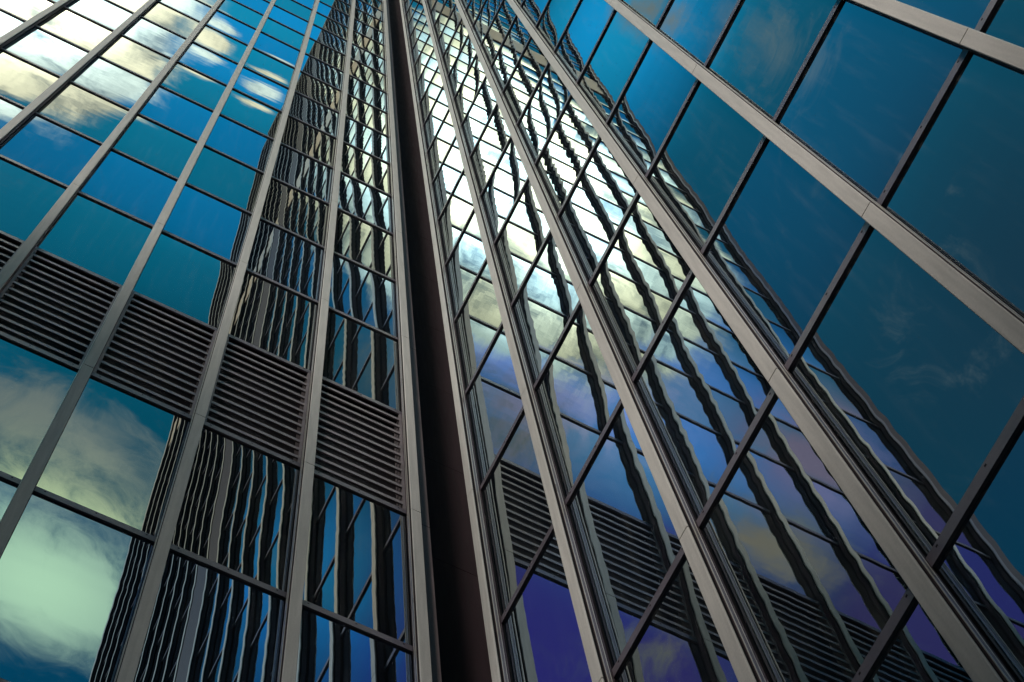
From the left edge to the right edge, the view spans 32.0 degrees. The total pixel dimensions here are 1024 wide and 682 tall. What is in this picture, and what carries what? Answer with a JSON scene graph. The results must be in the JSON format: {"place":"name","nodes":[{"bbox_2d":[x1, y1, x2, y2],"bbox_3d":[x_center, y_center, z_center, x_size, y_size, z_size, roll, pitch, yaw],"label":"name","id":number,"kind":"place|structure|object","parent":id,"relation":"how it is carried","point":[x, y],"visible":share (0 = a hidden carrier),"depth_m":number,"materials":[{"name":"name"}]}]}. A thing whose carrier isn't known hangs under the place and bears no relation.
{"place":"outdoors","nodes":[
{"label":"outdoors","id":0,"kind":"place"},
{"bbox_2d":[0,0,431,681],"bbox_3d":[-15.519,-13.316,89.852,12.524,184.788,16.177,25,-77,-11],"label":"glass tower","id":1,"kind":"structure","parent":0,"point":[208,460],"depth_m":25.36,"materials":[{"name":"metal"}]},
{"bbox_2d":[0,479,17,520],"label":"window pane","id":2,"kind":"structure","parent":1,"relation":"in","point":[7,490],"depth_m":18.14,"materials":[{"name":"glass"}]},
{"bbox_2d":[0,98,22,128],"label":"window pane","id":3,"kind":"structure","parent":1,"relation":"in","point":[8,110],"depth_m":32.16,"materials":[{"name":"glass"}]},
{"bbox_2d":[0,10,23,36],"label":"window pane","id":4,"kind":"structure","parent":1,"relation":"in","point":[8,22],"depth_m":39.17,"materials":[{"name":"glass"}]},
{"bbox_2d":[0,0,53,19],"label":"window pane","id":5,"kind":"structure","parent":1,"relation":"in","point":[25,9],"depth_m":41.44,"materials":[{"name":"glass"}]},
{"bbox_2d":[0,50,58,106],"label":"window pane","id":6,"kind":"structure","parent":1,"relation":"in","point":[21,82],"depth_m":34.97,"materials":[{"name":"glass"}]},
{"bbox_2d":[0,158,66,240],"label":"window pane","id":7,"kind":"structure","parent":1,"relation":"in","point":[26,197],"depth_m":27.80,"materials":[{"name":"glass"}]},
{"bbox_2d":[0,337,77,479],"label":"window pane","id":8,"kind":"structure","parent":1,"relation":"in","point":[33,386],"depth_m":20.65,"materials":[{"name":"glass"}]},
{"bbox_2d":[3,27,88,75],"label":"window pane","id":9,"kind":"structure","parent":1,"relation":"in","point":[46,50],"depth_m":38.32,"materials":[{"name":"glass"}]},
{"bbox_2d":[0,114,100,185],"label":"window pane","id":10,"kind":"structure","parent":1,"relation":"in","point":[44,146],"depth_m":31.09,"materials":[{"name":"glass"}]},
{"bbox_2d":[37,8,112,50],"label":"window pane","id":11,"kind":"structure","parent":1,"relation":"in","point":[67,24],"depth_m":42.09,"materials":[{"name":"glass"}]},
{"bbox_2d":[0,493,153,681],"label":"window pane","id":12,"kind":"structure","parent":1,"relation":"in","point":[71,581],"depth_m":16.83,"materials":[{"name":"glass"}]},
{"bbox_2d":[37,82,128,142],"label":"window pane","id":13,"kind":"structure","parent":1,"relation":"in","point":[77,108],"depth_m":34.85,"materials":[{"name":"glass"}]},
{"bbox_2d":[37,194,152,284],"label":"window pane","id":14,"kind":"structure","parent":1,"relation":"in","point":[88,234],"depth_m":27.60,"materials":[{"name":"glass"}]},
{"bbox_2d":[66,0,132,29],"label":"window pane","id":15,"kind":"structure","parent":1,"relation":"in","point":[104,12],"depth_m":45.68,"materials":[{"name":"glass"}]},
{"bbox_2d":[71,57,151,108],"label":"window pane","id":16,"kind":"structure","parent":1,"relation":"in","point":[101,76],"depth_m":38.62,"materials":[{"name":"glass"}]},
{"bbox_2d":[36,377,190,536],"label":"window pane","id":17,"kind":"structure","parent":1,"relation":"in","point":[117,454],"depth_m":20.33,"materials":[{"name":"glass"}]},
{"bbox_2d":[79,150,176,224],"label":"window pane","id":18,"kind":"structure","parent":1,"relation":"in","point":[119,181],"depth_m":31.37,"materials":[{"name":"glass"}]},
{"bbox_2d":[110,0,147,11],"label":"window pane","id":19,"kind":"structure","parent":1,"relation":"in","point":[133,5],"depth_m":48.89,"materials":[{"name":"glass"}]},
{"bbox_2d":[100,35,169,80],"label":"window pane","id":20,"kind":"structure","parent":1,"relation":"in","point":[125,52],"depth_m":42.38,"materials":[{"name":"glass"}]},
{"bbox_2d":[123,17,185,57],"label":"window pane","id":21,"kind":"structure","parent":1,"relation":"in","point":[143,31],"depth_m":46.14,"materials":[{"name":"glass"}]},
{"bbox_2d":[113,115,196,177],"label":"window pane","id":22,"kind":"structure","parent":1,"relation":"in","point":[147,141],"depth_m":35.15,"materials":[{"name":"glass"}]},
{"bbox_2d":[142,2,198,37],"label":"window pane","id":23,"kind":"structure","parent":1,"relation":"in","point":[159,13],"depth_m":49.90,"materials":[{"name":"glass"}]},
{"bbox_2d":[139,86,212,139],"label":"window pane","id":24,"kind":"structure","parent":1,"relation":"in","point":[168,108],"depth_m":38.91,"materials":[{"name":"glass"}]},
{"bbox_2d":[133,232,235,327],"label":"window pane","id":25,"kind":"structure","parent":1,"relation":"in","point":[178,275],"depth_m":27.89,"materials":[{"name":"glass"}]},
{"bbox_2d":[159,0,210,20],"label":"window pane","id":26,"kind":"structure","parent":1,"relation":"in","point":[195,9],"depth_m":53.36,"materials":[{"name":"glass"}]},
{"bbox_2d":[161,63,225,109],"label":"window pane","id":27,"kind":"structure","parent":1,"relation":"in","point":[204,90],"depth_m":42.68,"materials":[{"name":"glass"}]},
{"bbox_2d":[163,185,251,262],"label":"window pane","id":28,"kind":"structure","parent":1,"relation":"in","point":[201,219],"depth_m":31.67,"materials":[{"name":"glass"}]},
{"bbox_2d":[178,42,237,84],"label":"window pane","id":29,"kind":"structure","parent":1,"relation":"in","point":[197,57],"depth_m":46.44,"materials":[{"name":"glass"}]},
{"bbox_2d":[200,0,216,5],"label":"window pane","id":30,"kind":"structure","parent":1,"relation":"in","point":[210,2],"depth_m":56.45,"materials":[{"name":"glass"}]},
{"bbox_2d":[134,550,284,681],"label":"window pane","id":31,"kind":"structure","parent":1,"relation":"in","point":[207,624],"depth_m":17.61,"materials":[{"name":"glass"}]},
{"bbox_2d":[194,25,246,62],"label":"window pane","id":32,"kind":"structure","parent":1,"relation":"in","point":[208,37],"depth_m":50.21,"materials":[{"name":"glass"}]},
{"bbox_2d":[187,146,263,211],"label":"window pane","id":33,"kind":"structure","parent":1,"relation":"in","point":[213,172],"depth_m":35.44,"materials":[{"name":"glass"}]},
{"bbox_2d":[207,10,255,43],"label":"window pane","id":34,"kind":"structure","parent":1,"relation":"in","point":[220,21],"depth_m":53.97,"materials":[{"name":"glass"}]},
{"bbox_2d":[172,426,298,591],"label":"window pane","id":35,"kind":"structure","parent":1,"relation":"in","point":[237,512],"depth_m":20.62,"materials":[{"name":"glass"}]},
{"bbox_2d":[206,115,272,171],"label":"window pane","id":36,"kind":"structure","parent":1,"relation":"in","point":[235,140],"depth_m":39.21,"materials":[{"name":"glass"}]},
{"bbox_2d":[218,0,262,27],"label":"window pane","id":37,"kind":"structure","parent":1,"relation":"in","point":[232,8],"depth_m":57.69,"materials":[{"name":"glass"}]},
{"bbox_2d":[221,89,281,137],"label":"window pane","id":38,"kind":"structure","parent":1,"relation":"in","point":[254,114],"depth_m":42.97,"materials":[{"name":"glass"}]},
{"bbox_2d":[236,0,269,13],"label":"window pane","id":39,"kind":"structure","parent":1,"relation":"in","point":[261,6],"depth_m":61.09,"materials":[{"name":"glass"}]},
{"bbox_2d":[234,67,288,110],"label":"window pane","id":40,"kind":"structure","parent":1,"relation":"in","point":[253,84],"depth_m":46.73,"materials":[{"name":"glass"}]},
{"bbox_2d":[244,49,294,86],"label":"window pane","id":41,"kind":"structure","parent":1,"relation":"in","point":[257,61],"depth_m":50.49,"materials":[{"name":"glass"}]},
{"bbox_2d":[229,271,317,369],"label":"window pane","id":42,"kind":"structure","parent":1,"relation":"in","point":[268,316],"depth_m":28.19,"materials":[{"name":"glass"}]},
{"bbox_2d":[254,32,299,66],"label":"window pane","id":43,"kind":"structure","parent":1,"relation":"in","point":[265,43],"depth_m":54.25,"materials":[{"name":"glass"}]},
{"bbox_2d":[261,18,303,49],"label":"window pane","id":44,"kind":"structure","parent":1,"relation":"in","point":[281,32],"depth_m":58.00,"materials":[{"name":"glass"}]},
{"bbox_2d":[247,220,323,300],"label":"window pane","id":45,"kind":"structure","parent":1,"relation":"in","point":[276,254],"depth_m":31.96,"materials":[{"name":"glass"}]},
{"bbox_2d":[268,5,308,33],"label":"window pane","id":46,"kind":"structure","parent":1,"relation":"in","point":[278,14],"depth_m":61.77,"materials":[{"name":"glass"}]},
{"bbox_2d":[275,0,311,20],"label":"window pane","id":47,"kind":"structure","parent":1,"relation":"in","point":[291,6],"depth_m":65.34,"materials":[{"name":"glass"}]},
{"bbox_2d":[261,178,328,245],"label":"window pane","id":48,"kind":"structure","parent":1,"relation":"in","point":[285,206],"depth_m":35.74,"materials":[{"name":"glass"}]},
{"bbox_2d":[272,144,332,201],"label":"window pane","id":49,"kind":"structure","parent":1,"relation":"in","point":[298,170],"depth_m":39.50,"materials":[{"name":"glass"}]},
{"bbox_2d":[295,0,314,8],"label":"window pane","id":50,"kind":"structure","parent":1,"relation":"in","point":[309,3],"depth_m":68.65,"materials":[{"name":"glass"}]},
{"bbox_2d":[281,116,335,166],"label":"window pane","id":51,"kind":"structure","parent":1,"relation":"in","point":[297,135],"depth_m":43.26,"materials":[{"name":"glass"}]},
{"bbox_2d":[289,92,338,136],"label":"window pane","id":52,"kind":"structure","parent":1,"relation":"in","point":[317,115],"depth_m":47.04,"materials":[{"name":"glass"}]},
{"bbox_2d":[295,72,340,110],"label":"window pane","id":53,"kind":"structure","parent":1,"relation":"in","point":[309,86],"depth_m":50.79,"materials":[{"name":"glass"}]},
{"bbox_2d":[301,54,342,89],"label":"window pane","id":54,"kind":"structure","parent":1,"relation":"in","point":[312,66],"depth_m":54.54,"materials":[{"name":"glass"}]},
{"bbox_2d":[306,38,344,70],"label":"window pane","id":55,"kind":"structure","parent":1,"relation":"in","point":[314,48],"depth_m":58.30,"materials":[{"name":"glass"}]},
{"bbox_2d":[310,25,346,53],"label":"window pane","id":56,"kind":"structure","parent":1,"relation":"in","point":[317,33],"depth_m":62.05,"materials":[{"name":"glass"}]},
{"bbox_2d":[314,12,347,39],"label":"window pane","id":57,"kind":"structure","parent":1,"relation":"in","point":[320,20],"depth_m":65.86,"materials":[{"name":"glass"}]},
{"bbox_2d":[317,1,349,26],"label":"window pane","id":58,"kind":"structure","parent":1,"relation":"in","point":[324,9],"depth_m":69.57,"materials":[{"name":"glass"}]},
{"bbox_2d":[320,0,350,14],"label":"window pane","id":59,"kind":"structure","parent":1,"relation":"in","point":[337,4],"depth_m":73.06,"materials":[{"name":"glass"}]},
{"bbox_2d":[296,607,412,681],"label":"window pane","id":60,"kind":"structure","parent":1,"relation":"in","point":[329,650],"depth_m":18.58,"materials":[{"name":"glass"}]},
{"bbox_2d":[303,475,411,645],"label":"window pane","id":61,"kind":"structure","parent":1,"relation":"in","point":[356,570],"depth_m":20.92,"materials":[{"name":"glass"}]},
{"bbox_2d":[323,309,400,410],"label":"window pane","id":62,"kind":"structure","parent":1,"relation":"in","point":[357,357],"depth_m":28.48,"materials":[{"name":"glass"}]},
{"bbox_2d":[329,254,396,336],"label":"window pane","id":63,"kind":"structure","parent":1,"relation":"in","point":[360,293],"depth_m":32.26,"materials":[{"name":"glass"}]},
{"bbox_2d":[334,209,394,278],"label":"window pane","id":64,"kind":"structure","parent":1,"relation":"in","point":[357,240],"depth_m":36.02,"materials":[{"name":"glass"}]},
{"bbox_2d":[338,173,392,232],"label":"window pane","id":65,"kind":"structure","parent":1,"relation":"in","point":[355,197],"depth_m":39.80,"materials":[{"name":"glass"}]},
{"bbox_2d":[341,143,390,193],"label":"window pane","id":66,"kind":"structure","parent":1,"relation":"in","point":[356,163],"depth_m":43.56,"materials":[{"name":"glass"}]},
{"bbox_2d":[343,117,388,161],"label":"window pane","id":67,"kind":"structure","parent":1,"relation":"in","point":[356,134],"depth_m":47.32,"materials":[{"name":"glass"}]},
{"bbox_2d":[346,95,387,134],"label":"window pane","id":68,"kind":"structure","parent":1,"relation":"in","point":[356,109],"depth_m":51.08,"materials":[{"name":"glass"}]},
{"bbox_2d":[348,76,386,111],"label":"window pane","id":69,"kind":"structure","parent":1,"relation":"in","point":[357,88],"depth_m":54.84,"materials":[{"name":"glass"}]},
{"bbox_2d":[349,59,385,91],"label":"window pane","id":70,"kind":"structure","parent":1,"relation":"in","point":[357,69],"depth_m":58.63,"materials":[{"name":"glass"}]},
{"bbox_2d":[351,44,384,73],"label":"window pane","id":71,"kind":"structure","parent":1,"relation":"in","point":[359,54],"depth_m":62.40,"materials":[{"name":"glass"}]},
{"bbox_2d":[352,31,384,58],"label":"window pane","id":72,"kind":"structure","parent":1,"relation":"in","point":[358,39],"depth_m":66.07,"materials":[{"name":"glass"}]},
{"bbox_2d":[353,19,383,43],"label":"window pane","id":73,"kind":"structure","parent":1,"relation":"in","point":[360,27],"depth_m":69.88,"materials":[{"name":"glass"}]},
{"bbox_2d":[354,8,382,31],"label":"window pane","id":74,"kind":"structure","parent":1,"relation":"in","point":[359,15],"depth_m":73.65,"materials":[{"name":"glass"}]},
{"bbox_2d":[355,0,382,20],"label":"window pane","id":75,"kind":"structure","parent":1,"relation":"in","point":[359,4],"depth_m":77.38,"materials":[{"name":"glass"}]},
{"bbox_2d":[362,0,381,9],"label":"window pane","id":76,"kind":"structure","parent":1,"relation":"in","point":[375,3],"depth_m":80.72,"materials":[{"name":"glass"}]},
{"bbox_2d":[386,0,491,681],"bbox_3d":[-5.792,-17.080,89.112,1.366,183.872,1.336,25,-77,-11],"label":"corner recess","id":77,"kind":"object","parent":1,"relation":"attached to","point":[458,644],"visible":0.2,"depth_m":28.75,"materials":[{"name":"black metal"}]},
{"bbox_2d":[400,0,1023,681],"bbox_3d":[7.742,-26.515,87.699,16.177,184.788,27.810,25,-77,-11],"label":"glass tower","id":78,"kind":"structure","parent":0,"point":[732,300],"depth_m":16.10,"materials":[{"name":"metal"}]},
{"bbox_2d":[405,0,411,11],"label":"window pane","id":79,"kind":"structure","parent":78,"relation":"in","point":[408,2],"depth_m":77.18,"materials":[{"name":"glass"}]},
{"bbox_2d":[406,0,418,21],"label":"window pane","id":80,"kind":"structure","parent":78,"relation":"in","point":[415,2],"depth_m":73.48,"materials":[{"name":"glass"}]},
{"bbox_2d":[408,0,423,33],"label":"window pane","id":81,"kind":"structure","parent":78,"relation":"in","point":[420,7],"depth_m":69.89,"materials":[{"name":"glass"}]},
{"bbox_2d":[410,10,425,47],"label":"window pane","id":82,"kind":"structure","parent":78,"relation":"in","point":[418,27],"depth_m":66.15,"materials":[{"name":"glass"}]},
{"bbox_2d":[412,22,429,63],"label":"window pane","id":83,"kind":"structure","parent":78,"relation":"in","point":[425,32],"depth_m":62.37,"materials":[{"name":"glass"}]},
{"bbox_2d":[415,35,433,79],"label":"window pane","id":84,"kind":"structure","parent":78,"relation":"in","point":[428,47],"depth_m":58.63,"materials":[{"name":"glass"}]},
{"bbox_2d":[417,50,437,99],"label":"window pane","id":85,"kind":"structure","parent":78,"relation":"in","point":[432,64],"depth_m":54.84,"materials":[{"name":"glass"}]},
{"bbox_2d":[421,67,442,121],"label":"window pane","id":86,"kind":"structure","parent":78,"relation":"in","point":[428,100],"depth_m":51.08,"materials":[{"name":"glass"}]},
{"bbox_2d":[428,0,435,10],"label":"window pane","id":87,"kind":"structure","parent":78,"relation":"in","point":[431,2],"depth_m":65.34,"materials":[{"name":"glass"}]},
{"bbox_2d":[424,87,448,147],"label":"window pane","id":88,"kind":"structure","parent":78,"relation":"in","point":[440,108],"depth_m":47.33,"materials":[{"name":"glass"}]},
{"bbox_2d":[431,0,445,22],"label":"window pane","id":89,"kind":"structure","parent":78,"relation":"in","point":[439,4],"depth_m":61.88,"materials":[{"name":"glass"}]},
{"bbox_2d":[428,111,454,178],"label":"window pane","id":90,"kind":"structure","parent":78,"relation":"in","point":[445,136],"depth_m":43.55,"materials":[{"name":"glass"}]},
{"bbox_2d":[434,0,454,37],"label":"window pane","id":91,"kind":"structure","parent":78,"relation":"in","point":[439,25],"depth_m":58.20,"materials":[{"name":"glass"}]},
{"bbox_2d":[433,139,463,214],"label":"window pane","id":92,"kind":"structure","parent":78,"relation":"in","point":[452,167],"depth_m":39.79,"materials":[{"name":"glass"}]},
{"bbox_2d":[439,6,460,53],"label":"window pane","id":93,"kind":"structure","parent":78,"relation":"in","point":[455,17],"depth_m":54.54,"materials":[{"name":"glass"}]},
{"bbox_2d":[443,20,467,72],"label":"window pane","id":94,"kind":"structure","parent":78,"relation":"in","point":[461,33],"depth_m":50.78,"materials":[{"name":"glass"}]},
{"bbox_2d":[439,171,473,260],"label":"window pane","id":95,"kind":"structure","parent":78,"relation":"in","point":[459,207],"depth_m":36.03,"materials":[{"name":"glass"}]},
{"bbox_2d":[449,36,475,95],"label":"window pane","id":96,"kind":"structure","parent":78,"relation":"in","point":[468,52],"depth_m":47.00,"materials":[{"name":"glass"}]},
{"bbox_2d":[462,0,469,8],"label":"window pane","id":97,"kind":"structure","parent":78,"relation":"in","point":[465,2],"depth_m":53.31,"materials":[{"name":"glass"}]},
{"bbox_2d":[447,211,485,315],"label":"window pane","id":98,"kind":"structure","parent":78,"relation":"in","point":[468,256],"depth_m":32.26,"materials":[{"name":"glass"}]},
{"bbox_2d":[455,55,484,121],"label":"window pane","id":99,"kind":"structure","parent":78,"relation":"in","point":[475,75],"depth_m":43.24,"materials":[{"name":"glass"}]},
{"bbox_2d":[466,0,484,23],"label":"window pane","id":100,"kind":"structure","parent":78,"relation":"in","point":[474,7],"depth_m":50.17,"materials":[{"name":"glass"}]},
{"bbox_2d":[456,262,501,388],"label":"window pane","id":101,"kind":"structure","parent":78,"relation":"in","point":[479,319],"depth_m":28.48,"materials":[{"name":"glass"}]},
{"bbox_2d":[462,78,495,153],"label":"window pane","id":102,"kind":"structure","parent":78,"relation":"in","point":[484,103],"depth_m":39.46,"materials":[{"name":"glass"}]},
{"bbox_2d":[474,0,501,41],"label":"window pane","id":103,"kind":"structure","parent":78,"relation":"in","point":[490,7],"depth_m":46.48,"materials":[{"name":"glass"}]},
{"bbox_2d":[471,105,509,191],"label":"window pane","id":104,"kind":"structure","parent":78,"relation":"in","point":[496,134],"depth_m":35.68,"materials":[{"name":"glass"}]},
{"bbox_2d":[467,327,522,482],"label":"window pane","id":105,"kind":"structure","parent":78,"relation":"in","point":[494,397],"depth_m":24.70,"materials":[{"name":"glass"}]},
{"bbox_2d":[482,0,515,63],"label":"window pane","id":106,"kind":"structure","parent":78,"relation":"in","point":[505,15],"depth_m":42.89,"materials":[{"name":"glass"}]},
{"bbox_2d":[482,138,526,240],"label":"window pane","id":107,"kind":"structure","parent":78,"relation":"in","point":[508,178],"depth_m":31.92,"materials":[{"name":"glass"}]},
{"bbox_2d":[492,16,529,89],"label":"window pane","id":108,"kind":"structure","parent":78,"relation":"in","point":[518,35],"depth_m":39.10,"materials":[{"name":"glass"}]},
{"bbox_2d":[482,411,551,613],"label":"window pane","id":109,"kind":"structure","parent":78,"relation":"in","point":[518,515],"depth_m":20.91,"materials":[{"name":"glass"}]},
{"bbox_2d":[496,180,548,301],"label":"window pane","id":110,"kind":"structure","parent":78,"relation":"in","point":[526,228],"depth_m":28.14,"materials":[{"name":"glass"}]},
{"bbox_2d":[504,38,547,120],"label":"window pane","id":111,"kind":"structure","parent":78,"relation":"in","point":[532,63],"depth_m":35.34,"materials":[{"name":"glass"}]},
{"bbox_2d":[522,0,547,24],"label":"window pane","id":112,"kind":"structure","parent":78,"relation":"in","point":[533,8],"depth_m":38.47,"materials":[{"name":"glass"}]},
{"bbox_2d":[518,63,569,160],"label":"window pane","id":113,"kind":"structure","parent":78,"relation":"in","point":[550,96],"depth_m":31.57,"materials":[{"name":"glass"}]},
{"bbox_2d":[513,233,578,383],"label":"window pane","id":114,"kind":"structure","parent":78,"relation":"in","point":[548,298],"depth_m":24.35,"materials":[{"name":"glass"}]},
{"bbox_2d":[504,531,591,681],"label":"window pane","id":115,"kind":"structure","parent":78,"relation":"in","point":[543,637],"depth_m":17.87,"materials":[{"name":"glass"}]},
{"bbox_2d":[537,0,578,49],"label":"window pane","id":116,"kind":"structure","parent":78,"relation":"in","point":[557,14],"depth_m":34.84,"materials":[{"name":"glass"}]},
{"bbox_2d":[537,97,597,211],"label":"window pane","id":117,"kind":"structure","parent":78,"relation":"in","point":[573,138],"depth_m":27.79,"materials":[{"name":"glass"}]},
{"bbox_2d":[536,305,619,496],"label":"window pane","id":118,"kind":"structure","parent":78,"relation":"in","point":[577,393],"depth_m":20.56,"materials":[{"name":"glass"}]},
{"bbox_2d":[555,0,613,80],"label":"window pane","id":119,"kind":"structure","parent":78,"relation":"in","point":[590,18],"depth_m":31.13,"materials":[{"name":"glass"}]},
{"bbox_2d":[560,139,636,279],"label":"window pane","id":120,"kind":"structure","parent":78,"relation":"in","point":[603,193],"depth_m":24.00,"materials":[{"name":"glass"}]},
{"bbox_2d":[578,11,648,120],"label":"window pane","id":121,"kind":"structure","parent":78,"relation":"in","point":[622,44],"depth_m":27.44,"materials":[{"name":"glass"}]},
{"bbox_2d":[568,406,681,666],"label":"window pane","id":122,"kind":"structure","parent":78,"relation":"in","point":[628,540],"depth_m":16.75,"materials":[{"name":"glass"}]},
{"bbox_2d":[591,195,689,375],"label":"window pane","id":123,"kind":"structure","parent":78,"relation":"in","point":[640,277],"depth_m":20.21,"materials":[{"name":"glass"}]},
{"bbox_2d":[621,0,668,26],"label":"window pane","id":124,"kind":"structure","parent":78,"relation":"in","point":[651,11],"depth_m":26.59,"materials":[{"name":"glass"}]},
{"bbox_2d":[608,41,695,173],"label":"window pane","id":125,"kind":"structure","parent":78,"relation":"in","point":[659,87],"depth_m":23.65,"materials":[{"name":"glass"}]},
{"bbox_2d":[617,556,737,681],"label":"window pane","id":126,"kind":"structure","parent":78,"relation":"in","point":[681,641],"depth_m":14.30,"materials":[{"name":"glass"}]},
{"bbox_2d":[658,0,737,64],"label":"window pane","id":127,"kind":"structure","parent":78,"relation":"in","point":[695,26],"depth_m":23.13,"materials":[{"name":"glass"}]},
{"bbox_2d":[635,275,771,517],"label":"window pane","id":128,"kind":"structure","parent":78,"relation":"in","point":[700,388],"depth_m":16.40,"materials":[{"name":"glass"}]},
{"bbox_2d":[648,82,762,249],"label":"window pane","id":129,"kind":"structure","parent":78,"relation":"in","point":[711,145],"depth_m":19.86,"materials":[{"name":"glass"}]},
{"bbox_2d":[707,0,836,118],"label":"window pane","id":130,"kind":"structure","parent":78,"relation":"in","point":[766,43],"depth_m":19.38,"materials":[{"name":"glass"}]},
{"bbox_2d":[705,139,864,363],"label":"window pane","id":131,"kind":"structure","parent":78,"relation":"in","point":[784,237],"depth_m":16.05,"materials":[{"name":"glass"}]},
{"bbox_2d":[702,396,907,681],"label":"window pane","id":132,"kind":"structure","parent":78,"relation":"in","point":[813,589],"depth_m":12.70,"materials":[{"name":"glass"}]},
{"bbox_2d":[777,0,962,201],"label":"window pane","id":133,"kind":"structure","parent":78,"relation":"in","point":[871,81],"depth_m":15.70,"materials":[{"name":"glass"}]},
{"bbox_2d":[790,227,1023,555],"label":"window pane","id":134,"kind":"structure","parent":78,"relation":"in","point":[919,389],"depth_m":12.21,"materials":[{"name":"glass"}]},
{"bbox_2d":[867,600,972,681],"label":"window pane","id":135,"kind":"structure","parent":78,"relation":"in","point":[917,652],"depth_m":10.55,"materials":[{"name":"glass"}]},
{"bbox_2d":[897,0,990,28],"label":"window pane","id":136,"kind":"structure","parent":78,"relation":"in","point":[968,13],"depth_m":14.56,"materials":[{"name":"glass"}]},
{"bbox_2d":[884,52,1023,317],"label":"window pane","id":137,"kind":"structure","parent":78,"relation":"in","point":[961,190],"depth_m":12.84,"materials":[{"name":"glass"}]},
{"bbox_2d":[936,423,1023,681],"label":"window pane","id":138,"kind":"structure","parent":78,"relation":"in","point":[983,564],"depth_m":10.22,"materials":[{"name":"glass"}]},
{"bbox_2d":[983,0,1023,47],"label":"window pane","id":139,"kind":"structure","parent":78,"relation":"in","point":[1006,23],"depth_m":13.45,"materials":[{"name":"glass"}]}
]}

